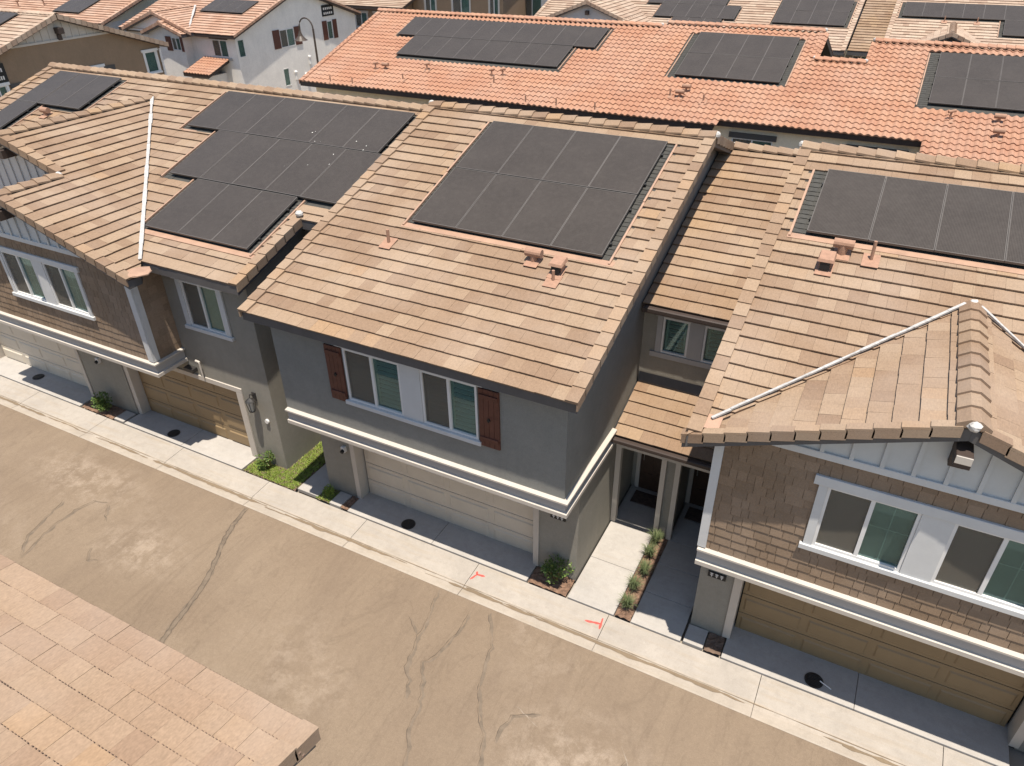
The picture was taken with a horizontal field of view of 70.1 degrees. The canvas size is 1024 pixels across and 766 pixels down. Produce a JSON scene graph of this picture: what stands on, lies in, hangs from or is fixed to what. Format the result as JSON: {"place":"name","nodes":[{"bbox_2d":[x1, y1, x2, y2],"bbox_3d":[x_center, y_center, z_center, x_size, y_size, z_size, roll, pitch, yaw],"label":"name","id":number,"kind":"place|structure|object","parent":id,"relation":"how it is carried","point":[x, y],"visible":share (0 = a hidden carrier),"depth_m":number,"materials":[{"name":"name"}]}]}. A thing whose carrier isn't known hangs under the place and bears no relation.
{"place":"outdoors","nodes":[
{"label":"outdoors","id":0,"kind":"place"},
{"bbox_2d":[0,356,93,407],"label":"driveway","id":1,"kind":"structure","parent":0,"point":[66,390],"depth_m":22.64,"materials":[{"name":"concrete"}]},
{"bbox_2d":[32,374,44,379],"bbox_3d":[-14.857,-0.198,22.912,0.340,0.023,0.340,15,37,23],"label":"drain cover","id":2,"kind":"object","parent":1,"relation":"on","point":[38,376],"visible":1,"depth_m":22.90,"materials":[{"name":"metal"}]},
{"bbox_2d":[83,400,125,418],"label":"mulch ground","id":3,"kind":"structure","parent":0,"point":[113,411],"depth_m":21.36,"materials":[{"name":"brown soil"}]},
{"bbox_2d":[90,391,112,411],"bbox_3d":[-11.901,0.504,21.187,0.606,0.722,0.632,-5,33,-6],"label":"shrub","id":4,"kind":"object","parent":3,"relation":"on","point":[102,403],"visible":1,"depth_m":21.11,"materials":[{"name":"green plant"}]},
{"bbox_2d":[0,554,320,765],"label":"house","id":5,"kind":"structure","parent":0,"point":[83,682],"depth_m":7.28,"materials":[{"name":"beige tile"}]},
{"bbox_2d":[124,410,257,470],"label":"driveway","id":6,"kind":"structure","parent":0,"point":[229,452],"depth_m":20.13,"materials":[{"name":"concrete"}]},
{"bbox_2d":[167,429,179,436],"bbox_3d":[-9.431,1.396,20.366,0.340,0.023,0.340,15,37,23],"label":"drain cover","id":7,"kind":"object","parent":6,"relation":"on","point":[173,433],"visible":1,"depth_m":20.34,"materials":[{"name":"metal"}]},
{"bbox_2d":[244,441,339,502],"bbox_3d":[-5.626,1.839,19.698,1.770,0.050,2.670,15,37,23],"label":"soil ground","id":8,"kind":"structure","parent":0,"point":[290,470],"depth_m":19.02,"materials":[{"name":"green plant"}]},
{"bbox_2d":[255,450,274,469],"bbox_3d":[-6.391,2.005,18.921,0.514,0.568,0.355,-17,37,-24],"label":"shrub","id":9,"kind":"object","parent":8,"relation":"on","point":[262,463],"visible":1,"depth_m":18.91,"materials":[{"name":"green plant"}]},
{"bbox_2d":[298,464,329,499],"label":"side path","id":10,"kind":"structure","parent":0,"point":[315,484],"depth_m":18.51,"materials":[{"name":"concrete"}]},
{"bbox_2d":[318,489,339,502],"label":"soil ground","id":11,"kind":"structure","parent":0,"point":[329,496],"depth_m":18.15,"materials":[{"name":"green plant"}]},
{"bbox_2d":[322,483,334,496],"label":"shrub","id":12,"kind":"object","parent":11,"relation":"on","point":[330,488],"visible":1,"depth_m":18.12,"materials":[{"name":"green plant"}]},
{"bbox_2d":[341,496,358,509],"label":"mulch ground","id":13,"kind":"structure","parent":0,"point":[347,505],"depth_m":17.93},
{"bbox_2d":[0,404,865,765],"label":"road","id":14,"kind":"structure","parent":0,"point":[356,658],"depth_m":14.72,"materials":[{"name":"asphalt"}]},
{"bbox_2d":[347,492,536,582],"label":"driveway","id":15,"kind":"structure","parent":0,"point":[493,554],"depth_m":16.91,"materials":[{"name":"concrete"}]},
{"bbox_2d":[401,519,415,528],"bbox_3d":[-2.450,3.333,17.265,0.340,0.023,0.340,15,37,23],"label":"drain cover","id":16,"kind":"object","parent":15,"relation":"on","point":[408,524],"visible":1,"depth_m":17.25,"materials":[{"name":"metal"}]},
{"bbox_2d":[237,100,798,581],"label":"townhouse","id":17,"kind":"structure","parent":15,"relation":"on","point":[539,402],"depth_m":14.95,"materials":[{"name":"tile"}]},
{"bbox_2d":[342,348,403,415],"bbox_3d":[-2.721,-0.049,14.517,1.360,1.240,0.138,15,37,23],"label":"window","id":18,"kind":"structure","parent":17,"relation":"in","point":[375,383],"depth_m":14.58,"materials":[{"name":"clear glass"}]},
{"bbox_2d":[364,449,532,552],"bbox_3d":[-1.488,2.470,16.787,4.620,2.131,0.072,15,37,23],"label":"garage door","id":19,"kind":"structure","parent":17,"relation":"in","point":[502,519],"depth_m":16.86,"materials":[{"name":"beige metal"}]},
{"bbox_2d":[419,370,478,439],"bbox_3d":[-1.155,0.383,13.825,1.230,1.240,0.138,15,37,23],"label":"window","id":20,"kind":"structure","parent":17,"relation":"in","point":[450,394],"depth_m":13.88,"materials":[{"name":"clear glass"}]},
{"bbox_2d":[412,121,667,256],"bbox_3d":[0.636,-4.364,15.775,4.400,1.283,3.708,15,37,23],"label":"solar array","id":21,"kind":"object","parent":17,"relation":"on","point":[570,190],"visible":1,"depth_m":15.62,"materials":[{"name":"black glass"}]},
{"bbox_2d":[634,452,661,492],"bbox_3d":[3.471,1.783,17.543,0.930,2.160,0.100,15,37,23],"label":"front door","id":22,"kind":"structure","parent":17,"relation":"in","point":[648,468],"depth_m":17.89,"materials":[{"name":"brown wood"}]},
{"bbox_2d":[660,317,690,357],"bbox_3d":[3.465,-0.989,15.442,0.570,0.860,0.138,15,37,23],"label":"window","id":23,"kind":"structure","parent":17,"relation":"in","point":[673,321],"depth_m":15.47,"materials":[{"name":"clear glass"}]},
{"bbox_2d":[685,468,709,506],"bbox_3d":[4.660,2.111,17.018,1.010,2.160,0.100,15,37,23],"label":"front door","id":24,"kind":"structure","parent":17,"relation":"in","point":[698,480],"depth_m":17.41,"materials":[{"name":"brown wood"}]},
{"bbox_2d":[700,326,725,363],"bbox_3d":[4.246,-0.774,15.097,0.570,0.860,0.138,15,37,23],"label":"window","id":25,"kind":"structure","parent":17,"relation":"in","point":[714,330],"depth_m":15.15,"materials":[{"name":"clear glass"}]},
{"bbox_2d":[0,376,991,765],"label":"sidewalk","id":26,"kind":"structure","parent":0,"point":[834,718],"depth_m":15.35,"materials":[{"name":"concrete"}]},
{"bbox_2d":[470,571,484,578],"bbox_3d":[-0.753,4.242,15.935,0.234,0.014,0.266,22,39,30],"label":"paint mark","id":27,"kind":"object","parent":26,"relation":"on","point":[476,575],"visible":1,"depth_m":15.98,"materials":[{"name":"red paint"}]},
{"bbox_2d":[585,618,602,628],"bbox_3d":[1.682,4.863,14.931,0.360,0.015,0.279,15,37,23],"label":"paint mark","id":28,"kind":"object","parent":26,"relation":"on","point":[600,623],"visible":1,"depth_m":14.90,"materials":[{"name":"red paint"}]},
{"bbox_2d":[528,566,574,596],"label":"mulch ground","id":29,"kind":"structure","parent":0,"point":[563,586],"depth_m":15.78,"materials":[{"name":"brown soil"}]},
{"bbox_2d":[540,554,574,583],"bbox_3d":[0.965,3.998,15.619,0.760,0.687,0.584,7,34,11],"label":"shrub","id":30,"kind":"object","parent":29,"relation":"on","point":[549,569],"visible":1,"depth_m":15.55,"materials":[{"name":"green plant"}]},
{"bbox_2d":[83,365,1023,765],"bbox_3d":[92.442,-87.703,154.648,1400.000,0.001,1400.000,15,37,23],"label":"ground","id":31,"kind":"structure","parent":0,"point":[1015,757],"depth_m":15.13,"materials":[{"name":"brown soil"}]},
{"bbox_2d":[0,0,157,31],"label":"house","id":32,"kind":"structure","parent":31,"relation":"on","point":[114,14],"depth_m":54.32,"materials":[{"name":"tile"}]},
{"bbox_2d":[53,0,98,12],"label":"solar array","id":33,"kind":"object","parent":32,"relation":"on","point":[76,6],"visible":1,"depth_m":55.07,"materials":[{"name":"black glass"}]},
{"bbox_2d":[0,8,168,96],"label":"house","id":34,"kind":"structure","parent":31,"relation":"on","point":[32,43],"depth_m":38.07,"materials":[{"name":"paint"}]},
{"bbox_2d":[0,86,7,96],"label":"window","id":35,"kind":"structure","parent":34,"relation":"in","point":[2,89],"depth_m":36.19,"materials":[{"name":"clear glass"}]},
{"bbox_2d":[0,12,17,24],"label":"solar array","id":36,"kind":"object","parent":34,"relation":"on","point":[5,16],"visible":1,"depth_m":37.80,"materials":[{"name":"black glass"}]},
{"bbox_2d":[145,51,159,72],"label":"window","id":37,"kind":"structure","parent":34,"relation":"in","point":[150,58],"depth_m":42.80,"materials":[{"name":"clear glass"}]},
{"bbox_2d":[114,411,135,424],"bbox_3d":[-11.181,1.002,21.136,0.390,0.120,0.440,15,37,23],"label":"pad","id":38,"kind":"object","parent":31,"relation":"on","point":[124,417],"visible":0.97,"depth_m":21.08,"materials":[{"name":"concrete"}]},
{"bbox_2d":[0,62,427,468],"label":"townhouse","id":39,"kind":"structure","parent":31,"relation":"on","point":[101,283],"depth_m":18.46,"materials":[{"name":"tile"}]},
{"bbox_2d":[0,251,46,301],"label":"window","id":40,"kind":"structure","parent":39,"relation":"in","point":[24,271],"depth_m":18.91,"materials":[{"name":"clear glass"}]},
{"bbox_2d":[0,323,87,386],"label":"garage door","id":41,"kind":"structure","parent":39,"relation":"in","point":[55,358],"depth_m":22.71,"materials":[{"name":"beige metal"}]},
{"bbox_2d":[0,71,120,129],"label":"solar array","id":42,"kind":"object","parent":39,"relation":"on","point":[71,90],"visible":0.94,"depth_m":23.18,"materials":[{"name":"black glass"}]},
{"bbox_2d":[42,263,89,314],"bbox_3d":[-11.029,-2.366,18.153,1.260,1.200,0.118,15,37,23],"label":"window","id":43,"kind":"structure","parent":39,"relation":"in","point":[66,282],"depth_m":18.26,"materials":[{"name":"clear glass"}]},
{"bbox_2d":[138,371,249,446],"bbox_3d":[-8.673,0.477,19.978,4.200,2.131,0.072,15,37,23],"label":"garage door","id":44,"kind":"structure","parent":39,"relation":"in","point":[212,408],"depth_m":19.97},
{"bbox_2d":[179,280,225,334],"bbox_3d":[-7.270,-1.807,17.313,1.180,1.220,0.118,15,37,23],"label":"window","id":45,"kind":"structure","parent":39,"relation":"in","point":[204,301],"depth_m":17.40,"materials":[{"name":"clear glass"}]},
{"bbox_2d":[245,392,256,412],"bbox_3d":[-6.454,0.489,18.066,0.260,0.496,0.298,15,37,23],"label":"wall lantern","id":46,"kind":"object","parent":39,"relation":"attached to","point":[249,401],"depth_m":18.03,"materials":[{"name":"metal"}]},
{"bbox_2d":[145,91,414,249],"bbox_3d":[-6.588,-5.621,18.596,6.760,1.887,5.506,15,37,23],"label":"solar array","id":47,"kind":"object","parent":39,"relation":"on","point":[257,166],"visible":0.96,"depth_m":18.36,"materials":[{"name":"black glass"}]},
{"bbox_2d":[118,0,360,91],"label":"house","id":48,"kind":"structure","parent":31,"relation":"on","point":[256,44],"depth_m":50.67,"materials":[{"name":"paint"}]},
{"bbox_2d":[171,37,181,50],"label":"window","id":49,"kind":"structure","parent":48,"relation":"in","point":[177,44],"depth_m":49.94,"materials":[{"name":"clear glass"}]},
{"bbox_2d":[211,39,229,57],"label":"window","id":50,"kind":"structure","parent":48,"relation":"in","point":[221,48],"depth_m":49.26,"materials":[{"name":"green glass"}]},
{"bbox_2d":[200,0,258,12],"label":"solar array","id":51,"kind":"object","parent":48,"relation":"on","point":[235,6],"visible":1,"depth_m":50.99,"materials":[{"name":"black glass"}]},
{"bbox_2d":[237,39,246,57],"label":"window","id":52,"kind":"structure","parent":48,"relation":"in","point":[239,42],"depth_m":49.00,"materials":[{"name":"green glass"}]},
{"bbox_2d":[279,28,295,47],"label":"window","id":53,"kind":"structure","parent":48,"relation":"in","point":[286,36],"depth_m":52.26,"materials":[{"name":"green glass"}]},
{"bbox_2d":[283,68,291,86],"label":"window","id":54,"kind":"structure","parent":48,"relation":"in","point":[288,83],"depth_m":53.15,"materials":[{"name":"green glass"}]},
{"bbox_2d":[327,20,333,38],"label":"window","id":55,"kind":"structure","parent":48,"relation":"in","point":[329,24],"depth_m":55.80,"materials":[{"name":"green glass"}]},
{"bbox_2d":[294,17,318,63],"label":"street lamp","id":56,"kind":"object","parent":31,"relation":"on","point":[300,37],"visible":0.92,"depth_m":45.74,"materials":[{"name":"brown metal"}]},
{"bbox_2d":[329,491,351,508],"bbox_3d":[-4.235,2.910,18.079,0.340,0.120,0.460,15,37,23],"label":"pad","id":57,"kind":"object","parent":31,"relation":"on","point":[340,499],"visible":1,"depth_m":18.01,"materials":[{"name":"concrete"}]},
{"bbox_2d":[333,0,414,28],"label":"house","id":58,"kind":"structure","parent":31,"relation":"on","point":[368,9],"depth_m":59.93,"materials":[{"name":"brown paint"}]},
{"bbox_2d":[355,12,366,26],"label":"window","id":59,"kind":"structure","parent":58,"relation":"in","point":[360,19],"depth_m":60.86,"materials":[{"name":"grey glass"}]},
{"bbox_2d":[0,394,910,765],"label":"gutter","id":60,"kind":"object","parent":31,"relation":"on","point":[778,720],"visible":1,"depth_m":15.29,"materials":[{"name":"grey concrete"}]},
{"bbox_2d":[413,0,526,18],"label":"house","id":61,"kind":"structure","parent":31,"relation":"on","point":[512,7],"depth_m":58.38,"materials":[{"name":"brown paint"}]},
{"bbox_2d":[425,0,435,10],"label":"window","id":62,"kind":"structure","parent":61,"relation":"in","point":[430,4],"depth_m":59.55,"materials":[{"name":"green glass"}]},
{"bbox_2d":[452,0,469,15],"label":"window","id":63,"kind":"structure","parent":61,"relation":"in","point":[459,5],"depth_m":58.40,"materials":[{"name":"green glass"}]},
{"bbox_2d":[489,0,497,17],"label":"window","id":64,"kind":"structure","parent":61,"relation":"in","point":[494,3],"depth_m":57.20,"materials":[{"name":"green glass"}]},
{"bbox_2d":[527,0,546,15],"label":"house","id":65,"kind":"structure","parent":31,"relation":"on","point":[534,7],"depth_m":59.72,"materials":[{"name":"white paint"}]},
{"bbox_2d":[527,0,541,15],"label":"window","id":66,"kind":"structure","parent":65,"relation":"in","point":[533,6],"depth_m":59.76,"materials":[{"name":"green glass"}]},
{"bbox_2d":[567,484,657,616],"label":"walkway","id":67,"kind":"structure","parent":31,"relation":"on","point":[611,565],"depth_m":16.30,"materials":[{"name":"concrete"}]},
{"bbox_2d":[630,490,656,509],"bbox_3d":[3.320,2.866,17.865,0.760,0.017,0.470,15,37,23],"label":"doormat","id":68,"kind":"object","parent":67,"relation":"on","point":[644,498],"visible":0.86,"depth_m":17.88,"materials":[{"name":"black fabric"}]},
{"bbox_2d":[299,8,1023,164],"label":"row house","id":69,"kind":"structure","parent":31,"relation":"on","point":[877,97],"depth_m":28.99,"materials":[{"name":"orange tile"}]},
{"bbox_2d":[396,17,608,66],"bbox_3d":[-1.053,-16.171,34.506,10.660,1.211,3.487,15,37,23],"label":"solar array","id":70,"kind":"object","parent":69,"relation":"on","point":[546,45],"visible":1,"depth_m":34.29,"materials":[{"name":"black glass"}]},
{"bbox_2d":[675,32,799,82],"bbox_3d":[9.287,-13.453,30.054,4.220,1.196,3.443,15,37,23],"label":"solar array","id":71,"kind":"object","parent":69,"relation":"on","point":[757,58],"visible":1,"depth_m":29.96,"materials":[{"name":"black glass"}]},
{"bbox_2d":[731,137,772,145],"bbox_3d":[9.081,-8.772,27.862,1.520,1.050,0.118,15,37,23],"label":"window","id":72,"kind":"structure","parent":69,"relation":"in","point":[748,141],"depth_m":27.63,"materials":[{"name":"grey glass"}]},
{"bbox_2d":[928,52,1023,111],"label":"solar array","id":73,"kind":"object","parent":69,"relation":"on","point":[989,81],"visible":1,"depth_m":26.24,"materials":[{"name":"black glass"}]},
{"bbox_2d":[630,502,703,642],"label":"walkway","id":74,"kind":"structure","parent":31,"relation":"on","point":[665,605],"depth_m":15.60,"materials":[{"name":"concrete"}]},
{"bbox_2d":[684,507,702,523],"bbox_3d":[4.518,3.196,17.336,0.760,0.017,0.470,15,37,23],"label":"doormat","id":75,"kind":"object","parent":74,"relation":"on","point":[694,514],"visible":0.53,"depth_m":17.39,"materials":[{"name":"black fabric"}]},
{"bbox_2d":[682,624,707,650],"bbox_3d":[3.664,5.088,14.592,0.390,0.120,0.460,15,37,23],"label":"pad","id":76,"kind":"object","parent":31,"relation":"on","point":[695,637],"visible":1,"depth_m":14.52,"materials":[{"name":"concrete"}]},
{"bbox_2d":[534,0,1023,62],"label":"row house","id":77,"kind":"structure","parent":31,"relation":"on","point":[868,22],"depth_m":42.17,"materials":[{"name":"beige tile"}]},
{"bbox_2d":[648,0,740,26],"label":"solar array","id":78,"kind":"object","parent":77,"relation":"on","point":[715,11],"visible":0.73,"depth_m":45.96,"materials":[{"name":"black glass"}]},
{"bbox_2d":[772,0,854,25],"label":"solar array","id":79,"kind":"object","parent":77,"relation":"on","point":[825,12],"visible":1,"depth_m":43.46,"materials":[{"name":"black glass"}]},
{"bbox_2d":[851,55,866,62],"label":"window","id":80,"kind":"structure","parent":77,"relation":"in","point":[856,57],"depth_m":41.10,"materials":[{"name":"grey glass"}]},
{"bbox_2d":[902,2,1023,36],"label":"solar array","id":81,"kind":"object","parent":77,"relation":"on","point":[1012,16],"visible":1,"depth_m":40.65,"materials":[{"name":"black glass"}]},
{"bbox_2d":[615,536,667,620],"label":"mulch ground","id":82,"kind":"structure","parent":0,"point":[622,611],"depth_m":15.74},
{"bbox_2d":[618,591,638,607],"bbox_3d":[2.385,4.528,15.071,0.527,0.360,0.499,15,37,23],"label":"grass plant","id":83,"kind":"object","parent":82,"relation":"in","point":[627,602],"depth_m":15.05,"materials":[{"name":"green plant"}]},
{"bbox_2d":[627,572,644,589],"bbox_3d":[2.585,4.266,15.466,0.530,0.361,0.496,15,37,23],"label":"grass plant","id":84,"kind":"object","parent":82,"relation":"in","point":[634,583],"depth_m":15.46,"materials":[{"name":"green plant"}]},
{"bbox_2d":[636,558,655,574],"bbox_3d":[2.863,4.030,15.821,0.491,0.361,0.510,-28,42,-35],"label":"grass plant","id":85,"kind":"object","parent":82,"relation":"in","point":[645,567],"depth_m":15.81,"materials":[{"name":"green plant"}]},
{"bbox_2d":[641,540,661,556],"bbox_3d":[3.067,3.742,16.257,0.513,0.361,0.505,15,37,23],"label":"grass plant","id":86,"kind":"object","parent":82,"relation":"in","point":[649,551],"depth_m":16.24,"materials":[{"name":"green plant"}]},
{"bbox_2d":[648,527,665,544],"bbox_3d":[3.267,3.527,16.581,0.502,0.362,0.483,-7,34,-9],"label":"grass plant","id":87,"kind":"object","parent":82,"relation":"in","point":[655,536],"depth_m":16.58,"materials":[{"name":"green plant"}]},
{"bbox_2d":[703,632,724,654],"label":"mulch ground","id":88,"kind":"structure","parent":0,"point":[714,644],"depth_m":14.41,"materials":[{"name":"soil"}]},
{"bbox_2d":[720,621,1009,765],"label":"driveway","id":89,"kind":"structure","parent":0,"point":[970,735],"depth_m":13.37,"materials":[{"name":"concrete"}]},
{"bbox_2d":[804,672,823,688],"bbox_3d":[5.657,5.567,13.686,0.340,0.023,0.340,15,37,23],"label":"drain cover","id":90,"kind":"object","parent":89,"relation":"on","point":[812,679],"visible":1,"depth_m":13.68,"materials":[{"name":"metal"}]},
{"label":"sidewalk base","id":91,"kind":"structure","parent":0,"visible":0},
{"bbox_2d":[680,140,1023,751],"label":"townhouse","id":92,"kind":"structure","parent":91,"relation":"on","point":[856,420],"depth_m":11.45,"materials":[{"name":"tile"}]},
{"bbox_2d":[811,488,921,571],"bbox_3d":[5.294,2.162,10.966,1.260,1.210,0.118,15,37,23],"label":"window","id":93,"kind":"structure","parent":92,"relation":"in","point":[872,529],"depth_m":11.02,"materials":[{"name":"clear glass"}]},
{"bbox_2d":[735,582,1023,726],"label":"garage door","id":94,"kind":"structure","parent":92,"relation":"in","point":[989,693],"depth_m":13.34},
{"bbox_2d":[807,169,1023,265],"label":"solar array","id":95,"kind":"object","parent":92,"relation":"on","point":[981,223],"visible":1,"depth_m":13.22,"materials":[{"name":"black glass"}]},
{"bbox_2d":[930,524,1023,611],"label":"window","id":96,"kind":"structure","parent":92,"relation":"in","point":[986,563],"depth_m":10.42,"materials":[{"name":"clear glass"}]}
]}

